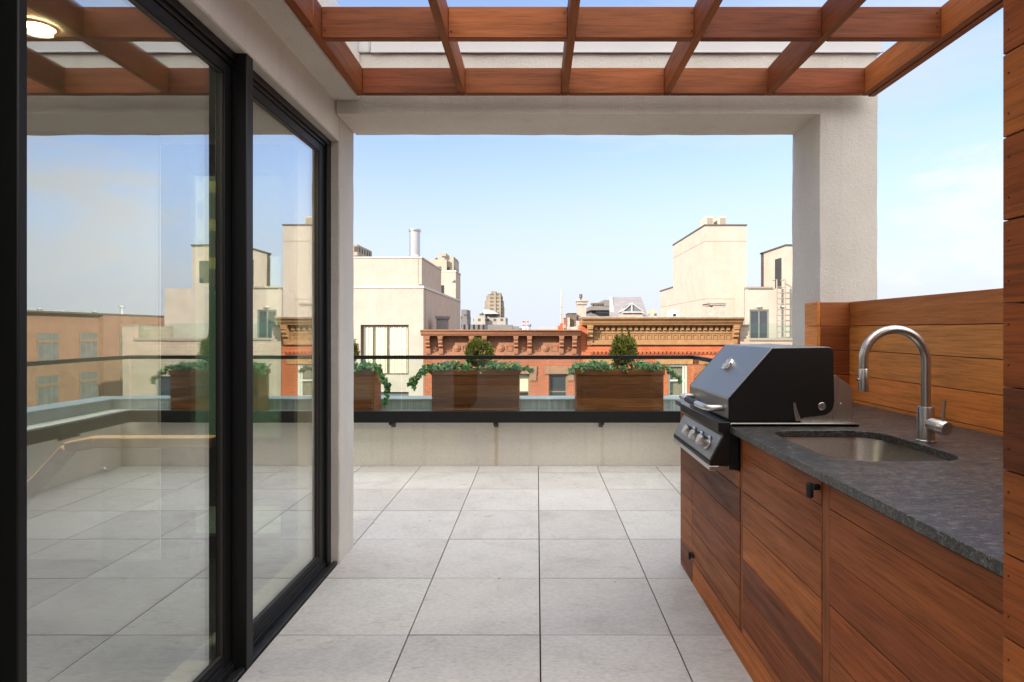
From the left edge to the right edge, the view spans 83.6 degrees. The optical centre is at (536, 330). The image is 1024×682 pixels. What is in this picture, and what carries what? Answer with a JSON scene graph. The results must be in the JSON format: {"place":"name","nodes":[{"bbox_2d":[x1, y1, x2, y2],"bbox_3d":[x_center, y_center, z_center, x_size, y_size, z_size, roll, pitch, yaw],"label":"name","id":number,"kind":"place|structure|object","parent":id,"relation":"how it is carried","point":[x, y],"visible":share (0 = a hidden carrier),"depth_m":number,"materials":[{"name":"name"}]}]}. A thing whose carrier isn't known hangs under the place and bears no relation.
{"place":"outdoors","nodes":[
{"label":"outdoors","id":0,"kind":"place"},
{"bbox_2d":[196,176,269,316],"bbox_3d":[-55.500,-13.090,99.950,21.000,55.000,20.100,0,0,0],"label":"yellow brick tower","id":1,"kind":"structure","parent":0,"point":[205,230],"depth_m":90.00,"materials":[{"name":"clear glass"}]},
{"bbox_2d":[209,269,215,290],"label":"window","id":2,"kind":"structure","parent":1,"relation":"in","point":[212,272],"depth_m":89.90,"materials":[{"name":"green glass"}]},
{"bbox_2d":[209,231,215,256],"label":"window","id":3,"kind":"structure","parent":1,"relation":"in","point":[212,234],"depth_m":89.90,"materials":[{"name":"green glass"}]},
{"bbox_2d":[209,192,215,218],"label":"window","id":4,"kind":"structure","parent":1,"relation":"in","point":[212,195],"depth_m":89.90,"materials":[{"name":"green glass"}]},
{"bbox_2d":[353,244,371,256],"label":"balcony tower","id":5,"kind":"structure","parent":0,"point":[359,251],"depth_m":162.77,"materials":[{"name":"beige concrete"}]},
{"bbox_2d":[265,257,460,395],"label":"beige house","id":6,"kind":"structure","parent":0,"point":[399,303],"depth_m":28.18,"materials":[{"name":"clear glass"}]},
{"bbox_2d":[361,325,408,374],"bbox_3d":[-7.443,0.943,28.154,2.353,2.446,0.109,0,0,0],"label":"window","id":7,"kind":"structure","parent":6,"relation":"in","point":[378,339],"depth_m":28.18,"materials":[{"name":"beige glass"}]},
{"bbox_2d":[381,392,408,395],"bbox_3d":[-7.443,4.240,28.140,2.353,2.469,0.080,0,0,0],"label":"window","id":8,"kind":"structure","parent":6,"relation":"in","point":[382,393],"depth_m":28.14,"materials":[{"name":"grey glass"}]},
{"bbox_2d":[409,228,420,256],"bbox_3d":[-6.602,-4.676,31.000,0.652,1.615,0.652,0,0,0],"label":"steel flue","id":9,"kind":"object","parent":6,"relation":"on","point":[414,242],"visible":0.91,"depth_m":30.75,"materials":[{"name":"silver metal"}]},
{"bbox_2d":[428,253,458,271],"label":"cream balcony tower","id":10,"kind":"structure","parent":0,"point":[444,261],"depth_m":151.04,"materials":[{"name":"beige concrete"}]},
{"bbox_2d":[461,310,470,329],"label":"grey slab building","id":11,"kind":"structure","parent":0,"point":[465,318],"depth_m":180.00,"materials":[{"name":"grey concrete"}]},
{"bbox_2d":[462,325,487,329],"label":"white ribbed block","id":12,"kind":"structure","parent":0,"point":[474,327],"depth_m":120.00,"materials":[{"name":"white concrete"}]},
{"bbox_2d":[484,291,503,316],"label":"apartment tower","id":13,"kind":"structure","parent":0,"point":[494,301],"depth_m":517.54,"materials":[{"name":"beige concrete"}]},
{"bbox_2d":[420,330,580,395],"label":"brick row house","id":14,"kind":"structure","parent":0,"point":[548,377],"depth_m":27.93,"materials":[{"name":"orange brick"}]},
{"bbox_2d":[435,316,450,329],"bbox_3d":[-4.865,-0.316,29.650,0.644,0.875,1.060,0,0,0],"label":"grey chimney","id":15,"kind":"object","parent":14,"relation":"on","point":[442,322],"visible":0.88,"depth_m":29.20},
{"bbox_2d":[520,374,529,395],"bbox_3d":[-0.769,2.982,28.180,0.839,1.724,0.080,0,0,0],"label":"window","id":16,"kind":"structure","parent":14,"relation":"in","point":[528,391],"depth_m":28.14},
{"bbox_2d":[549,374,566,395],"bbox_3d":[1.037,2.982,28.180,0.908,1.724,0.080,0,0,0],"label":"window","id":17,"kind":"structure","parent":14,"relation":"in","point":[557,382],"depth_m":28.18,"materials":[{"name":"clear glass"}]},
{"bbox_2d":[558,289,562,329],"bbox_3d":[1.407,-1.160,34.100,0.297,2.603,0.600,0,0,0],"label":"radio mast","id":18,"kind":"object","parent":14,"relation":"on","point":[560,327],"visible":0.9,"depth_m":33.95,"materials":[{"name":"paint"}]},
{"bbox_2d":[488,325,518,329],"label":"plain white block","id":19,"kind":"structure","parent":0,"point":[501,327],"depth_m":130.00,"materials":[{"name":"white concrete"}]},
{"bbox_2d":[586,300,609,316],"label":"grey apartment block","id":20,"kind":"structure","parent":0,"point":[599,311],"depth_m":49.00,"materials":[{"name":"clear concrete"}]},
{"bbox_2d":[590,303,603,305],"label":"roof vents","id":21,"kind":"object","parent":20,"relation":"on","point":[596,304],"visible":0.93,"depth_m":48.83,"materials":[{"name":"grey metal"}]},
{"bbox_2d":[594,311,609,313],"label":"window","id":22,"kind":"structure","parent":20,"relation":"in","point":[595,312],"depth_m":49.90,"materials":[{"name":"grey glass"}]},
{"bbox_2d":[647,310,657,316],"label":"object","id":23,"kind":"structure","parent":0,"point":[652,313],"depth_m":260.00,"materials":[{"name":"beige"}]},
{"bbox_2d":[578,317,744,395],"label":"ochre cornice house","id":24,"kind":"structure","parent":0,"point":[710,337],"depth_m":27.94,"materials":[{"name":"orange brick"}]},
{"bbox_2d":[565,313,579,329],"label":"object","id":25,"kind":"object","parent":24,"relation":"on","point":[572,322],"depth_m":30.00,"materials":[{"name":"white"}]},
{"bbox_2d":[563,317,565,329],"bbox_3d":[1.633,-0.323,33.350,0.220,0.920,0.800,0,0,0],"label":"red brick chimney","id":26,"kind":"object","parent":25,"relation":"attached to","point":[564,326],"visible":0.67,"depth_m":33.00,"materials":[{"name":"brick"}]},
{"bbox_2d":[575,294,588,320],"bbox_3d":[2.476,-0.944,31.500,0.645,2.120,1.240,0,0,0],"label":"tall white chimney","id":27,"kind":"object","parent":24,"relation":"on","point":[581,304],"visible":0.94,"depth_m":31.00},
{"bbox_2d":[609,297,647,316],"bbox_3d":[5.626,-1.293,34.240,2.524,1.667,3.879,0,0,7],"label":"grey bulkhead","id":28,"kind":"object","parent":24,"relation":"on","point":[617,304],"visible":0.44,"depth_m":34.99,"materials":[{"name":"grey"}]},
{"bbox_2d":[618,302,643,316],"bbox_3d":[5.267,-1.018,32.240,1.236,1.040,1.720,0,0,0],"label":"pyramid skylight","id":29,"kind":"object","parent":28,"relation":"attached to","point":[631,309],"visible":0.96,"depth_m":31.47,"materials":[{"name":"white glass"}]},
{"bbox_2d":[667,309,679,316],"bbox_3d":[7.021,-0.720,29.344,0.546,0.803,0.644,0,0,-33],"label":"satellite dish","id":30,"kind":"object","parent":24,"relation":"on","point":[672,312],"visible":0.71,"depth_m":29.46,"materials":[{"name":"white"}]},
{"bbox_2d":[668,364,686,395],"bbox_3d":[6.895,2.469,28.120,0.932,1.631,0.080,0,0,0],"label":"window","id":31,"kind":"structure","parent":24,"relation":"in","point":[684,366],"depth_m":28.08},
{"bbox_2d":[701,302,726,316],"bbox_3d":[9.617,-0.813,31.100,1.015,1.393,1.400,0,0,0],"label":"white chimney","id":32,"kind":"object","parent":24,"relation":"on","point":[715,309],"visible":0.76,"depth_m":30.50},
{"bbox_2d":[336,0,1007,329],"label":"sky","id":33,"kind":"structure","parent":0,"point":[526,219],"materials":[{"name":"blue"}]},
{"bbox_2d":[660,224,792,344],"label":"modern house","id":34,"kind":"structure","parent":0,"point":[709,262],"depth_m":33.00,"materials":[{"name":"beige paint"}]},
{"bbox_2d":[700,216,713,226],"bbox_3d":[10.577,-6.560,35.594,0.480,0.860,1.212,0,0,0],"label":"air conditioner","id":35,"kind":"object","parent":34,"relation":"on","point":[707,220],"visible":0.53,"depth_m":35.00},
{"bbox_2d":[714,216,725,223],"bbox_3d":[11.363,-6.560,35.594,0.480,0.860,1.212,0,0,0],"label":"air conditioner","id":36,"kind":"object","parent":34,"relation":"on","point":[720,220],"visible":0.45,"depth_m":35.00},
{"bbox_2d":[750,310,768,337],"bbox_3d":[12.057,-0.173,31.090,1.057,1.924,0.080,0,0,0],"label":"window","id":37,"kind":"structure","parent":34,"relation":"in","point":[759,319],"depth_m":31.09,"materials":[{"name":"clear glass"}]},
{"bbox_2d":[772,279,785,337],"bbox_3d":[13.053,-1.038,30.830,0.526,3.451,0.540,0,0,0],"label":"roof ladder","id":38,"kind":"object","parent":34,"relation":"attached to","point":[777,309],"visible":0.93,"depth_m":30.57,"materials":[{"name":"white metal"}]},
{"label":"ground","id":39,"kind":"structure","parent":0,"visible":0},
{"bbox_2d":[0,0,883,681],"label":"house","id":40,"kind":"structure","parent":39,"relation":"on","point":[124,124],"depth_m":3.38,"materials":[{"name":"beige paint"}]},
{"bbox_2d":[27,18,60,33],"bbox_3d":[-1.960,-1.198,2.260,0.124,0.008,0.124,0,0,0],"label":"ceiling downlight","id":41,"kind":"object","parent":40,"relation":"attached to","point":[39,26],"visible":0.79,"depth_m":2.25,"materials":[{"name":"paint"}]},
{"bbox_2d":[27,435,215,505],"bbox_3d":[-1.886,0.916,2.358,1.090,0.948,0.125,0,0,-8],"label":"stair railing","id":42,"kind":"object","parent":40,"relation":"on","point":[49,469],"visible":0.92,"depth_m":2.37,"materials":[{"name":"brown wood"}]},
{"bbox_2d":[0,0,336,681],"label":"sliding door","id":43,"kind":"structure","parent":40,"relation":"in","point":[262,581],"depth_m":2.37,"materials":[{"name":"black metal"}]},
{"bbox_2d":[161,144,260,558],"bbox_3d":[-1.876,0.129,3.530,0.848,2.538,0.060,0,0,0],"label":"end door","id":44,"kind":"structure","parent":40,"relation":"in","point":[181,164],"depth_m":3.50,"materials":[{"name":"clear glass"}]},
{"bbox_2d":[538,467,540,681],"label":"terrace slab","id":45,"kind":"structure","parent":40,"relation":"on","point":[539,582],"depth_m":3.12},
{"bbox_2d":[196,466,752,681],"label":"terrace floor","id":46,"kind":"structure","parent":45,"relation":"on","point":[433,576],"depth_m":3.13,"materials":[{"name":"tile"}]},
{"bbox_2d":[675,399,1004,681],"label":"kitchen counter","id":47,"kind":"object","parent":46,"relation":"on","point":[869,548],"visible":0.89,"depth_m":1.73,"materials":[{"name":"stone"}]},
{"bbox_2d":[688,457,740,628],"bbox_3d":[0.864,0.944,2.818,0.047,0.668,0.742,0,0,0],"label":"door","id":48,"kind":"structure","parent":47,"relation":"in","point":[716,494],"depth_m":2.72,"materials":[{"name":"brown wood"}]},
{"bbox_2d":[673,344,858,469],"bbox_3d":[1.061,0.341,2.822,0.672,0.538,0.684,0,0,0],"label":"gas grill","id":49,"kind":"object","parent":47,"relation":"on","point":[757,385],"visible":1,"depth_m":2.51,"materials":[{"name":"metal"}]},
{"bbox_2d":[743,440,822,681],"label":"door","id":50,"kind":"structure","parent":47,"relation":"in","point":[783,503],"depth_m":2.02,"materials":[{"name":"brown wood"}]},
{"bbox_2d":[857,325,952,442],"bbox_3d":[1.359,0.199,2.128,0.303,0.438,0.123,0,0,0],"label":"faucet","id":51,"kind":"object","parent":47,"relation":"on","point":[929,425],"visible":1,"depth_m":2.14,"materials":[{"name":"metal"}]},
{"bbox_2d":[830,486,1004,681],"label":"door","id":52,"kind":"structure","parent":47,"relation":"in","point":[905,606],"depth_m":1.35,"materials":[{"name":"brown wood"}]},
{"bbox_2d":[1003,0,1023,681],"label":"wall","id":53,"kind":"structure","parent":46,"relation":"on","point":[1013,342],"depth_m":0.97,"materials":[{"name":"brown wood"}]},
{"bbox_2d":[353,396,680,466],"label":"parapet wall","id":54,"kind":"structure","parent":45,"relation":"on","point":[517,444],"depth_m":5.97,"materials":[{"name":"paint"}]},
{"bbox_2d":[353,368,381,409],"bbox_3d":[-2.200,0.653,6.245,0.955,0.464,0.290,0,0,0],"label":"planter box","id":55,"kind":"object","parent":54,"relation":"on","point":[367,389],"visible":0.34,"depth_m":6.11,"materials":[{"name":"brown wood"}]},
{"bbox_2d":[354,339,359,360],"bbox_3d":[-2.093,0.243,6.241,0.333,0.436,0.336,0,0,-16],"label":"clipped shrub","id":56,"kind":"object","parent":55,"relation":"in","point":[356,351],"visible":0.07,"depth_m":6.22,"materials":[{"name":"green plant"}]},
{"bbox_2d":[354,360,391,405],"bbox_3d":[-2.129,0.555,6.230,1.173,0.518,0.365,0,0,0],"label":"ivy plant","id":57,"kind":"object","parent":55,"relation":"in","point":[364,365],"visible":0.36,"depth_m":6.11,"materials":[{"name":"green plant"}]},
{"bbox_2d":[431,368,520,409],"bbox_3d":[-0.655,0.653,6.245,0.955,0.464,0.290,0,0,0],"label":"planter box","id":58,"kind":"object","parent":54,"relation":"on","point":[461,389],"visible":0.88,"depth_m":6.11,"materials":[{"name":"brown wood"}]},
{"bbox_2d":[407,360,534,390],"bbox_3d":[-0.702,0.478,6.230,1.363,0.349,0.371,0,0,0],"label":"ivy plant","id":59,"kind":"object","parent":58,"relation":"in","point":[465,366],"visible":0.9,"depth_m":6.12,"materials":[{"name":"green plant"}]},
{"bbox_2d":[464,336,495,369],"bbox_3d":[-0.626,0.261,6.249,0.350,0.401,0.348,0,0,0],"label":"clipped shrub","id":60,"kind":"object","parent":58,"relation":"on","point":[475,344],"visible":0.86,"depth_m":6.18,"materials":[{"name":"green plant"}]},
{"bbox_2d":[354,355,712,426],"bbox_3d":[-1.262,0.632,4.888,6.075,0.755,2.175,0,0,0],"label":"glass railing","id":61,"kind":"object","parent":54,"relation":"on","point":[392,418],"visible":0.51,"depth_m":5.82,"materials":[{"name":"black metal"}]},
{"bbox_2d":[574,368,664,409],"bbox_3d":[0.888,0.653,6.245,0.955,0.464,0.290,0,0,0],"label":"planter box","id":62,"kind":"object","parent":54,"relation":"on","point":[632,389],"visible":0.8,"depth_m":6.11,"materials":[{"name":"brown wood"}]},
{"bbox_2d":[608,328,638,365],"bbox_3d":[0.945,0.212,6.243,0.339,0.499,0.342,0,0,0],"label":"clipped shrub","id":63,"kind":"object","parent":62,"relation":"on","point":[628,346],"visible":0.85,"depth_m":6.18,"materials":[{"name":"green plant"}]},
{"bbox_2d":[567,359,682,383],"bbox_3d":[0.939,0.443,6.234,1.233,0.271,0.375,0,0,0],"label":"ivy plant","id":64,"kind":"object","parent":62,"relation":"in","point":[602,365],"visible":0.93,"depth_m":6.13,"materials":[{"name":"green plant"}]},
{"bbox_2d":[805,288,1019,435],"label":"timber screen wall","id":65,"kind":"structure","parent":45,"relation":"on","point":[960,334],"depth_m":2.68,"materials":[{"name":"brown wood"}]},
{"bbox_2d":[284,0,1002,96],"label":"pergola","id":66,"kind":"object","parent":40,"relation":"attached to","point":[919,35],"visible":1,"depth_m":2.66,"materials":[{"name":"brown wood"}]},
{"bbox_2d":[473,309,507,324],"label":"white office complex","id":67,"kind":"structure","parent":39,"relation":"on","point":[487,317],"depth_m":298.00,"materials":[{"name":"concrete"}]}
]}

